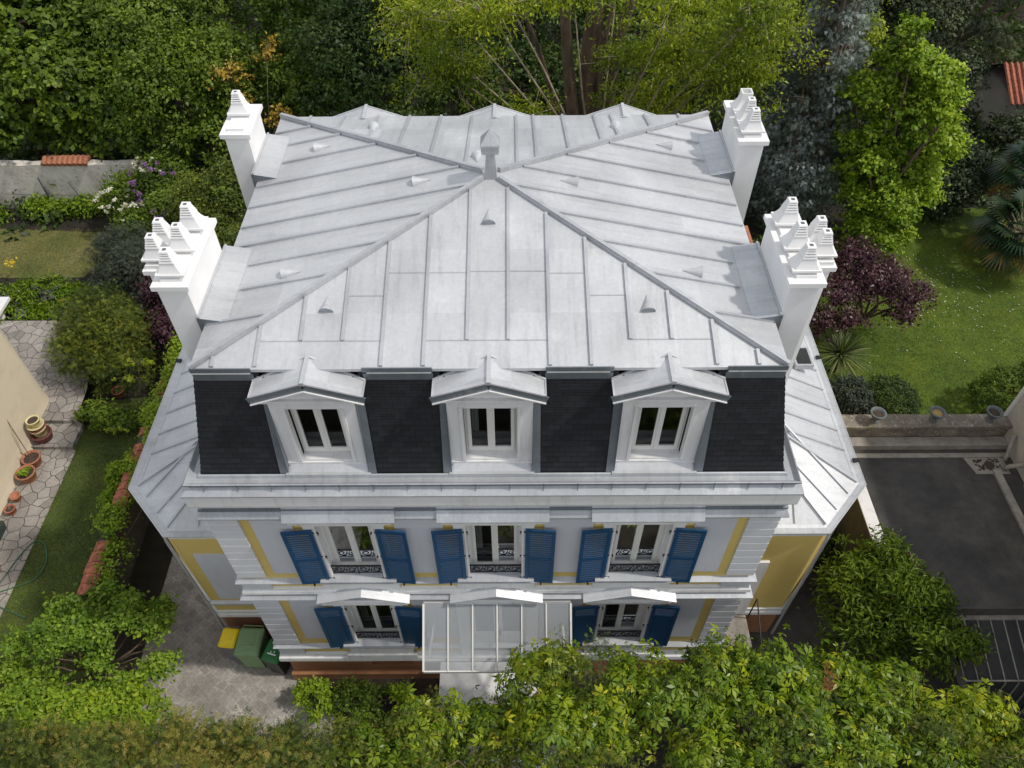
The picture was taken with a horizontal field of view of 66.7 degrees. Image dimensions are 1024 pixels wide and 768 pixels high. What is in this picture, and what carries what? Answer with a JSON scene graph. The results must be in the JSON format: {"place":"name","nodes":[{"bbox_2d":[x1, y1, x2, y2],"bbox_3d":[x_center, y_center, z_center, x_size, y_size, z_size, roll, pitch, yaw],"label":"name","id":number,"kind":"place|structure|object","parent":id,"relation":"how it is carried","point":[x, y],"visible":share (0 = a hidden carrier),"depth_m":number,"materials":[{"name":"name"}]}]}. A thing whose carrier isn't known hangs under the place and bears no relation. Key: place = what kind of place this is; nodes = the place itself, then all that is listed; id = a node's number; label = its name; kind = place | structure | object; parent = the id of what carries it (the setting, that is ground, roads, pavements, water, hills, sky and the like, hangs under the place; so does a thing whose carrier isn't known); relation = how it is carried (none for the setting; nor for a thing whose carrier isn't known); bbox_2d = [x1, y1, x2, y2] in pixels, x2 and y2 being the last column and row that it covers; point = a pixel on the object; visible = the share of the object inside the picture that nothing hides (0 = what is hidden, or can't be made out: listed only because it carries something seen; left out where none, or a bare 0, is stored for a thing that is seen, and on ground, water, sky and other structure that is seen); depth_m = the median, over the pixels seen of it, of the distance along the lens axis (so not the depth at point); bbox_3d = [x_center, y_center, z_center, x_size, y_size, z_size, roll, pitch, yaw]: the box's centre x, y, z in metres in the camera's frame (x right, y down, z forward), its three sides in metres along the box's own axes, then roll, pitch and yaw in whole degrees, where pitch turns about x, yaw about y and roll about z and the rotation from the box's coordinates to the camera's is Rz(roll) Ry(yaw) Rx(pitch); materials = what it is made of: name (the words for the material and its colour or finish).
{"place":"outdoors","nodes":[
{"label":"outdoors","id":0,"kind":"place"},
{"bbox_2d":[0,520,6,540],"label":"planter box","id":1,"kind":"object","parent":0,"point":[3,527],"visible":1,"depth_m":21.69,"materials":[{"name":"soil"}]},
{"bbox_2d":[0,297,48,514],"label":"neighbour house","id":2,"kind":"structure","parent":0,"point":[23,396],"depth_m":22.82,"materials":[{"name":"white paint"}]},
{"bbox_2d":[0,449,75,616],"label":"path","id":3,"kind":"structure","parent":0,"point":[23,524],"depth_m":22.19,"materials":[{"name":"grey stone"}]},
{"bbox_2d":[3,504,16,515],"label":"plant pot","id":4,"kind":"object","parent":3,"relation":"on","point":[10,509],"visible":1,"depth_m":22.09,"materials":[{"name":"orange ceramic"}]},
{"bbox_2d":[9,491,21,502],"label":"plant pot","id":5,"kind":"object","parent":3,"relation":"on","point":[15,496],"visible":1,"depth_m":22.41,"materials":[{"name":"ceramic"}]},
{"bbox_2d":[0,540,46,618],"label":"garden hose","id":6,"kind":"object","parent":3,"relation":"on","point":[27,582],"visible":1,"depth_m":20.92,"materials":[{"name":"green rubber"}]},
{"bbox_2d":[7,420,41,467],"bbox_3d":[-14.319,1.787,22.887,0.538,1.504,0.829,-8,49,-6],"label":"plant pot","id":7,"kind":"object","parent":3,"relation":"on","point":[33,458],"visible":0.98,"depth_m":23.13,"materials":[{"name":"ceramic"}]},
{"bbox_2d":[14,464,36,483],"bbox_3d":[-14.240,2.622,22.801,0.560,0.530,0.560,0,49,0],"label":"plant pot","id":8,"kind":"object","parent":3,"relation":"on","point":[26,474],"visible":1,"depth_m":22.74,"materials":[{"name":"ceramic"}]},
{"bbox_2d":[0,320,87,448],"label":"path","id":9,"kind":"structure","parent":0,"point":[26,339],"depth_m":25.16,"materials":[{"name":"grey stone"}]},
{"bbox_2d":[30,425,52,443],"bbox_3d":[-14.294,1.606,23.767,0.600,0.420,0.600,0,49,0],"label":"plant pot","id":10,"kind":"object","parent":9,"relation":"on","point":[47,437],"visible":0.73,"depth_m":23.60,"materials":[{"name":"ceramic"}]},
{"bbox_2d":[31,424,46,437],"bbox_3d":[-14.315,1.420,23.584,0.470,0.340,0.470,0,49,0],"label":"plant pot","id":11,"kind":"object","parent":10,"relation":"on","point":[42,433],"visible":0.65,"depth_m":23.47,"materials":[{"name":"beige ceramic"}]},
{"bbox_2d":[28,422,44,432],"bbox_3d":[-14.306,1.308,23.457,0.500,0.120,0.500,0,49,0],"label":"plant pot","id":12,"kind":"object","parent":11,"relation":"on","point":[38,430],"visible":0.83,"depth_m":23.32,"materials":[{"name":"beige ceramic"}]},
{"bbox_2d":[26,418,43,430],"bbox_3d":[-14.296,1.245,23.385,0.500,0.130,0.500,0,49,0],"label":"plant pot","id":13,"kind":"object","parent":12,"relation":"on","point":[37,428],"visible":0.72,"depth_m":23.30,"materials":[{"name":"beige ceramic"}]},
{"bbox_2d":[25,414,39,427],"bbox_3d":[-14.287,1.129,23.254,0.400,0.220,0.400,0,49,0],"label":"plant pot","id":14,"kind":"object","parent":13,"relation":"on","point":[33,421],"visible":1,"depth_m":23.20,"materials":[{"name":"ceramic"}]},
{"bbox_2d":[0,228,122,277],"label":"lawn","id":15,"kind":"structure","parent":0,"point":[22,252],"depth_m":29.89,"materials":[{"name":"green plant"}]},
{"bbox_2d":[0,396,154,763],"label":"lawn","id":16,"kind":"structure","parent":0,"point":[77,525],"depth_m":21.69,"materials":[{"name":"green plant"}]},
{"bbox_2d":[69,394,144,432],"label":"hydrangea bush","id":17,"kind":"object","parent":16,"relation":"on","point":[98,413],"visible":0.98,"depth_m":23.76,"materials":[{"name":"green plant"}]},
{"bbox_2d":[111,385,123,397],"bbox_3d":[-12.599,0.271,24.936,0.400,0.250,0.400,0,49,0],"label":"plant pot","id":18,"kind":"object","parent":16,"relation":"on","point":[117,395],"visible":0.77,"depth_m":24.85,"materials":[{"name":"brown ceramic"}]},
{"bbox_2d":[96,456,144,520],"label":"currant bush","id":19,"kind":"object","parent":16,"relation":"on","point":[112,480],"visible":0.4,"depth_m":21.32,"materials":[{"name":"green plant"}]},
{"bbox_2d":[103,358,155,435],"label":"vine shoot","id":20,"kind":"object","parent":16,"relation":"on","point":[129,361],"visible":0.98,"depth_m":22.78,"materials":[{"name":"green plant"}]},
{"bbox_2d":[109,549,336,767],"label":"patio","id":21,"kind":"structure","parent":0,"point":[212,677],"depth_m":19.09,"materials":[{"name":"grey stone"}]},
{"bbox_2d":[218,626,239,659],"bbox_3d":[-6.813,6.393,19.105,0.420,1.060,0.532,4,49,4],"label":"wheelie bin","id":22,"kind":"object","parent":21,"relation":"on","point":[227,642],"visible":0.77,"depth_m":18.72,"materials":[{"name":"plastic"}]},
{"bbox_2d":[234,625,268,667],"bbox_3d":[-6.284,6.459,19.011,0.600,1.110,0.745,2,49,2],"label":"wheelie bin","id":23,"kind":"object","parent":21,"relation":"on","point":[251,645],"visible":0.84,"depth_m":18.64,"materials":[{"name":"plastic"}]},
{"bbox_2d":[261,638,290,674],"bbox_3d":[-5.657,6.629,18.895,0.460,1.052,0.605,12,50,11],"label":"wheelie bin","id":24,"kind":"object","parent":21,"relation":"on","point":[270,658],"visible":0.54,"depth_m":18.52,"materials":[{"name":"plastic"}]},
{"bbox_2d":[287,675,340,725],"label":"rose bush","id":25,"kind":"object","parent":21,"relation":"on","point":[320,691],"visible":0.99,"depth_m":18.09,"materials":[{"name":"green plant"}]},
{"bbox_2d":[0,0,1023,767],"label":"ground","id":26,"kind":"structure","parent":0,"point":[152,564],"depth_m":30.32,"materials":[{"name":"brown soil"}]},
{"bbox_2d":[0,190,112,226],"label":"nettle patch","id":27,"kind":"object","parent":26,"relation":"on","point":[76,205],"visible":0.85,"depth_m":31.02,"materials":[{"name":"green plant"}]},
{"bbox_2d":[0,257,117,323],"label":"perennial","id":28,"kind":"object","parent":26,"relation":"on","point":[18,294],"visible":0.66,"depth_m":27.63,"materials":[{"name":"green plant"}]},
{"bbox_2d":[0,154,153,208],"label":"garden wall","id":29,"kind":"structure","parent":26,"relation":"on","point":[67,175],"depth_m":30.67,"materials":[{"name":"concrete"}]},
{"bbox_2d":[0,0,173,161],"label":"fig tree","id":30,"kind":"object","parent":26,"relation":"on","point":[52,71],"visible":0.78,"depth_m":28.85,"materials":[{"name":"green plant"}]},
{"bbox_2d":[0,672,177,750],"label":"privet bush","id":31,"kind":"object","parent":26,"relation":"on","point":[110,704],"visible":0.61,"depth_m":15.99,"materials":[{"name":"green plant"}]},
{"bbox_2d":[0,576,185,720],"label":"hazel bush","id":32,"kind":"object","parent":26,"relation":"on","point":[66,622],"visible":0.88,"depth_m":17.55,"materials":[{"name":"green plant"}]},
{"bbox_2d":[38,279,167,398],"bbox_3d":[-12.968,-1.547,24.853,4.272,3.248,4.005,0,49,0],"label":"juniper bush","id":33,"kind":"object","parent":26,"relation":"on","point":[93,337],"visible":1,"depth_m":24.23,"materials":[{"name":"green plant"}]},
{"bbox_2d":[79,218,153,309],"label":"rosemary bush","id":34,"kind":"object","parent":26,"relation":"on","point":[127,247],"visible":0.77,"depth_m":26.77,"materials":[{"name":"green plant"}]},
{"bbox_2d":[76,343,180,609],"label":"boundary wall","id":35,"kind":"structure","parent":26,"relation":"on","point":[137,532],"depth_m":20.77,"materials":[{"name":"concrete"}]},
{"bbox_2d":[83,328,181,584],"bbox_3d":[-10.124,1.642,22.591,1.546,2.364,10.012,0,49,0],"label":"climbing vine","id":36,"kind":"object","parent":35,"relation":"attached to","point":[150,409],"visible":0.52,"depth_m":20.25,"materials":[{"name":"green plant"}]},
{"bbox_2d":[91,150,207,245],"bbox_3d":[-13.681,-6.809,29.363,5.174,3.418,3.940,0,49,0],"label":"rose and lilac bush","id":37,"kind":"object","parent":26,"relation":"on","point":[138,188],"visible":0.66,"depth_m":28.86,"materials":[{"name":"green plant"}]},
{"bbox_2d":[131,274,179,360],"bbox_3d":[-11.056,-2.310,25.405,2.617,3.349,3.777,0,49,0],"label":"purple hazel","id":38,"kind":"object","parent":26,"relation":"on","point":[163,326],"visible":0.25,"depth_m":24.63,"materials":[{"name":"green plant"}]},
{"bbox_2d":[76,0,272,170],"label":"privet tree","id":39,"kind":"object","parent":26,"relation":"on","point":[188,48],"visible":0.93,"depth_m":28.66,"materials":[{"name":"green plant"}]},
{"bbox_2d":[0,703,348,767],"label":"cypress hedge","id":40,"kind":"object","parent":26,"relation":"on","point":[85,748],"visible":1,"depth_m":14.19,"materials":[{"name":"green plant"}]},
{"bbox_2d":[156,149,246,249],"bbox_3d":[-10.068,-5.240,27.047,4.894,4.816,5.490,0,49,0],"label":"yew bush","id":41,"kind":"object","parent":26,"relation":"on","point":[214,188],"visible":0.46,"depth_m":26.19,"materials":[{"name":"green plant"}]},
{"bbox_2d":[203,31,294,134],"bbox_3d":[-9.687,-9.828,29.877,3.346,6.550,2.337,0,49,0],"label":"yellow leaved shrub","id":42,"kind":"object","parent":26,"relation":"on","point":[265,54],"visible":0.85,"depth_m":28.35,"materials":[{"name":"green plant"}]},
{"bbox_2d":[254,6,304,107],"bbox_3d":[-9.377,-17.527,33.328,8.867,11.577,9.844,0,49,0],"label":"hornbeam tree","id":43,"kind":"object","parent":26,"relation":"on","point":[298,33],"visible":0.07,"depth_m":34.52,"materials":[{"name":"green plant"}]},
{"bbox_2d":[218,0,372,129],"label":"evergreen tree","id":44,"kind":"object","parent":26,"relation":"on","point":[279,85],"visible":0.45,"depth_m":29.20,"materials":[{"name":"green plant"}]},
{"bbox_2d":[252,705,407,767],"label":"evergreen","id":45,"kind":"object","parent":26,"relation":"on","point":[355,748],"visible":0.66,"depth_m":14.87,"materials":[{"name":"green plant"}]},
{"bbox_2d":[329,672,386,733],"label":"rose bush","id":46,"kind":"object","parent":26,"relation":"on","point":[348,690],"visible":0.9,"depth_m":17.96,"materials":[{"name":"green plant"}]},
{"bbox_2d":[298,678,438,700],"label":"flower bed soil","id":47,"kind":"structure","parent":26,"relation":"on","point":[422,686],"depth_m":18.88,"materials":[{"name":"brown soil"}]},
{"bbox_2d":[376,677,413,721],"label":"rose bush","id":48,"kind":"object","parent":47,"relation":"on","point":[398,691],"visible":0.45,"depth_m":18.19,"materials":[{"name":"green plant"}]},
{"bbox_2d":[272,0,485,116],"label":"holm oak","id":49,"kind":"object","parent":26,"relation":"on","point":[328,30],"visible":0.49,"depth_m":27.46,"materials":[{"name":"green plant"}]},
{"bbox_2d":[370,683,552,767],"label":"evergreen","id":50,"kind":"object","parent":26,"relation":"on","point":[434,742],"visible":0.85,"depth_m":14.51,"materials":[{"name":"green plant"}]},
{"bbox_2d":[128,88,866,767],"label":"house","id":51,"kind":"structure","parent":26,"relation":"on","point":[464,404],"depth_m":12.99,"materials":[{"name":"metal"}]},
{"bbox_2d":[280,526,415,585],"bbox_3d":[-2.990,3.081,14.547,2.217,2.215,0.410,0,49,0],"label":"window","id":52,"kind":"structure","parent":51,"relation":"in","point":[341,554],"depth_m":14.67,"materials":[{"name":"white paint"}]},
{"bbox_2d":[314,605,428,648],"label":"window","id":53,"kind":"structure","parent":51,"relation":"in","point":[349,625],"depth_m":17.16,"materials":[{"name":"white paint"}]},
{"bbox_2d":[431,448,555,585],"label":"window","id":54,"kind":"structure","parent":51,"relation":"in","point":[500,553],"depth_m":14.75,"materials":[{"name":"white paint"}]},
{"bbox_2d":[455,605,538,655],"bbox_3d":[-0.305,5.286,17.130,1.720,2.950,0.310,0,49,0],"label":"entrance door","id":55,"kind":"structure","parent":51,"relation":"in","point":[484,616],"depth_m":17.12,"materials":[{"name":"paint"}]},
{"bbox_2d":[568,604,679,646],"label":"window","id":56,"kind":"structure","parent":51,"relation":"in","point":[629,622],"depth_m":17.02,"materials":[{"name":"white paint"}]},
{"bbox_2d":[576,525,706,584],"bbox_3d":[2.350,3.053,14.539,2.217,2.215,0.410,0,49,0],"label":"window","id":57,"kind":"structure","parent":51,"relation":"in","point":[626,553],"depth_m":14.67,"materials":[{"name":"white paint"}]},
{"bbox_2d":[0,0,1023,242],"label":"undergrowth","id":58,"kind":"object","parent":26,"relation":"on","point":[31,149],"visible":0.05,"depth_m":36.56,"materials":[{"name":"green plant"}]},
{"bbox_2d":[456,623,730,767],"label":"evergreen","id":59,"kind":"object","parent":26,"relation":"on","point":[582,730],"visible":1,"depth_m":13.89,"materials":[{"name":"green plant"}]},
{"bbox_2d":[363,0,834,125],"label":"ash tree","id":60,"kind":"object","parent":26,"relation":"on","point":[679,57],"visible":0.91,"depth_m":22.45,"materials":[{"name":"green plant"}]},
{"bbox_2d":[435,0,785,124],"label":"understorey shrub","id":61,"kind":"object","parent":26,"relation":"on","point":[533,65],"visible":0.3,"depth_m":30.55,"materials":[{"name":"green plant"}]},
{"bbox_2d":[661,623,865,767],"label":"evergreen","id":62,"kind":"object","parent":26,"relation":"on","point":[731,674],"visible":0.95,"depth_m":13.70,"materials":[{"name":"green plant"}]},
{"bbox_2d":[781,662,838,766],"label":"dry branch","id":63,"kind":"object","parent":26,"relation":"on","point":[826,684],"visible":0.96,"depth_m":14.34,"materials":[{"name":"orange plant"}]},
{"bbox_2d":[745,0,891,227],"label":"blue spruce","id":64,"kind":"object","parent":26,"relation":"on","point":[786,169],"visible":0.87,"depth_m":26.97,"materials":[{"name":"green plant"}]},
{"bbox_2d":[790,0,901,73],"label":"golden shrub","id":65,"kind":"object","parent":26,"relation":"on","point":[877,34],"visible":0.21,"depth_m":28.17,"materials":[{"name":"green plant"}]},
{"bbox_2d":[761,638,988,767],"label":"evergreen","id":66,"kind":"object","parent":26,"relation":"on","point":[869,709],"visible":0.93,"depth_m":14.03,"materials":[{"name":"green plant"}]},
{"bbox_2d":[785,0,989,123],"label":"laurel tree","id":67,"kind":"object","parent":26,"relation":"on","point":[944,22],"visible":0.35,"depth_m":30.95,"materials":[{"name":"green plant"}]},
{"bbox_2d":[797,523,998,682],"bbox_3d":[8.481,5.461,18.018,3.850,4.043,3.584,0,49,0],"label":"laurel bush","id":68,"kind":"object","parent":26,"relation":"on","point":[858,575],"visible":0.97,"depth_m":17.11,"materials":[{"name":"green plant"}]},
{"bbox_2d":[821,414,1023,661],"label":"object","id":69,"kind":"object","parent":26,"relation":"on","point":[945,494],"visible":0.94,"depth_m":18.96,"materials":[{"name":"asphalt"}]},
{"bbox_2d":[870,406,886,423],"bbox_3d":[9.196,0.829,19.651,0.400,0.345,0.396,0,49,0],"label":"stone urn","id":70,"kind":"object","parent":69,"relation":"on","point":[878,413],"visible":1,"depth_m":19.58,"materials":[{"name":"stone"}]},
{"bbox_2d":[929,406,946,422],"bbox_3d":[10.696,0.806,19.662,0.400,0.345,0.396,0,49,0],"label":"stone urn","id":71,"kind":"object","parent":69,"relation":"on","point":[937,412],"visible":1,"depth_m":19.58,"materials":[{"name":"stone"}]},
{"bbox_2d":[899,615,1023,765],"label":"glass roof","id":72,"kind":"structure","parent":69,"relation":"attached to","point":[1003,669],"depth_m":17.05,"materials":[{"name":"glass"}]},
{"bbox_2d":[985,405,1003,422],"bbox_3d":[12.126,0.799,19.660,0.400,0.345,0.396,0,49,0],"label":"stone urn","id":73,"kind":"object","parent":69,"relation":"on","point":[994,412],"visible":1,"depth_m":19.58,"materials":[{"name":"stone"}]},
{"bbox_2d":[883,0,1023,89],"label":"dark conifer","id":74,"kind":"object","parent":26,"relation":"on","point":[994,36],"visible":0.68,"depth_m":33.89,"materials":[{"name":"green plant"}]},
{"bbox_2d":[913,117,1004,223],"bbox_3d":[17.297,-8.346,30.507,4.265,3.449,4.808,0,49,0],"label":"rhododendron","id":75,"kind":"object","parent":26,"relation":"on","point":[967,181],"visible":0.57,"depth_m":29.55,"materials":[{"name":"green plant"}]},
{"bbox_2d":[906,677,1023,767],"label":"evergreen","id":76,"kind":"object","parent":26,"relation":"on","point":[1002,744],"visible":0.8,"depth_m":14.35,"materials":[{"name":"green plant"}]},
{"bbox_2d":[969,62,1023,144],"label":"garden shed","id":77,"kind":"structure","parent":26,"relation":"on","point":[1005,90],"depth_m":33.84,"materials":[{"name":"red tile"}]},
{"bbox_2d":[971,106,1023,158],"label":"cherry laurel","id":78,"kind":"object","parent":26,"relation":"on","point":[1003,124],"visible":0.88,"depth_m":31.91,"materials":[{"name":"green plant"}]},
{"bbox_2d":[749,556,848,692],"bbox_3d":[6.546,3.918,21.899,3.700,0.001,9.500,0,49,0],"label":"passage","id":79,"kind":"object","parent":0,"point":[801,620],"depth_m":19.91,"materials":[{"name":"concrete"}]},
{"bbox_2d":[812,529,840,576],"bbox_3d":[8.018,4.140,20.679,1.454,1.763,2.659,0,49,0],"label":"ivy strip","id":80,"kind":"object","parent":79,"relation":"on","point":[828,546],"visible":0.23,"depth_m":20.01,"materials":[{"name":"green plant"}]},
{"bbox_2d":[753,206,1023,414],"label":"lawn","id":81,"kind":"structure","parent":0,"point":[957,228],"depth_m":27.02,"materials":[{"name":"green plant"}]},
{"bbox_2d":[752,229,817,337],"bbox_3d":[9.361,-3.327,27.232,3.392,1.602,7.039,7,49,7],"label":"ground cover","id":82,"kind":"object","parent":81,"relation":"on","point":[755,240],"visible":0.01,"depth_m":29.00,"materials":[{"name":"green plant"}]},
{"bbox_2d":[816,328,874,377],"bbox_3d":[10.588,-0.888,24.987,2.230,1.801,2.231,-34,57,-26],"label":"cordyline","id":83,"kind":"object","parent":81,"relation":"on","point":[842,350],"visible":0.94,"depth_m":24.87,"materials":[{"name":"green plant"}]},
{"bbox_2d":[829,373,878,414],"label":"ball bush","id":84,"kind":"object","parent":81,"relation":"on","point":[852,401],"visible":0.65,"depth_m":23.11,"materials":[{"name":"green plant"}]},
{"bbox_2d":[809,233,944,343],"bbox_3d":[11.518,-2.735,25.437,5.121,3.737,3.588,0,49,0],"label":"plum tree","id":85,"kind":"object","parent":81,"relation":"on","point":[874,276],"visible":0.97,"depth_m":24.62,"materials":[{"name":"purple plant"}]},
{"bbox_2d":[856,372,924,413],"bbox_3d":[11.370,0.633,23.680,2.044,1.849,2.116,0,49,0],"label":"box ball","id":86,"kind":"object","parent":81,"relation":"on","point":[896,387],"visible":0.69,"depth_m":23.10,"materials":[{"name":"green plant"}]},
{"bbox_2d":[825,10,984,256],"bbox_3d":[13.313,-8.336,27.035,5.252,8.741,3.970,0,49,0],"label":"maple tree","id":87,"kind":"object","parent":81,"relation":"on","point":[932,79],"visible":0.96,"depth_m":26.52,"materials":[{"name":"green plant"}]},
{"bbox_2d":[848,255,1013,410],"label":"daisies","id":88,"kind":"object","parent":81,"relation":"on","point":[956,305],"visible":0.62,"depth_m":27.78,"materials":[{"name":"white plant"}]},
{"bbox_2d":[963,187,1023,275],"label":"fan palm","id":89,"kind":"object","parent":81,"relation":"on","point":[1003,251],"visible":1,"depth_m":27.58,"materials":[{"name":"green plant"}]},
{"bbox_2d":[966,357,1023,413],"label":"clipped dome","id":90,"kind":"structure","parent":81,"relation":"on","point":[1011,374],"depth_m":23.64,"materials":[{"name":"green plant"}]},
{"bbox_2d":[983,139,1023,235],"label":"fan palm","id":91,"kind":"object","parent":81,"relation":"on","point":[1009,180],"visible":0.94,"depth_m":28.37,"materials":[{"name":"green plant"}]},
{"bbox_2d":[1002,387,1023,485],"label":"neighbour building","id":92,"kind":"structure","parent":0,"point":[1014,413],"depth_m":19.45,"materials":[{"name":"white paint"}]}
]}

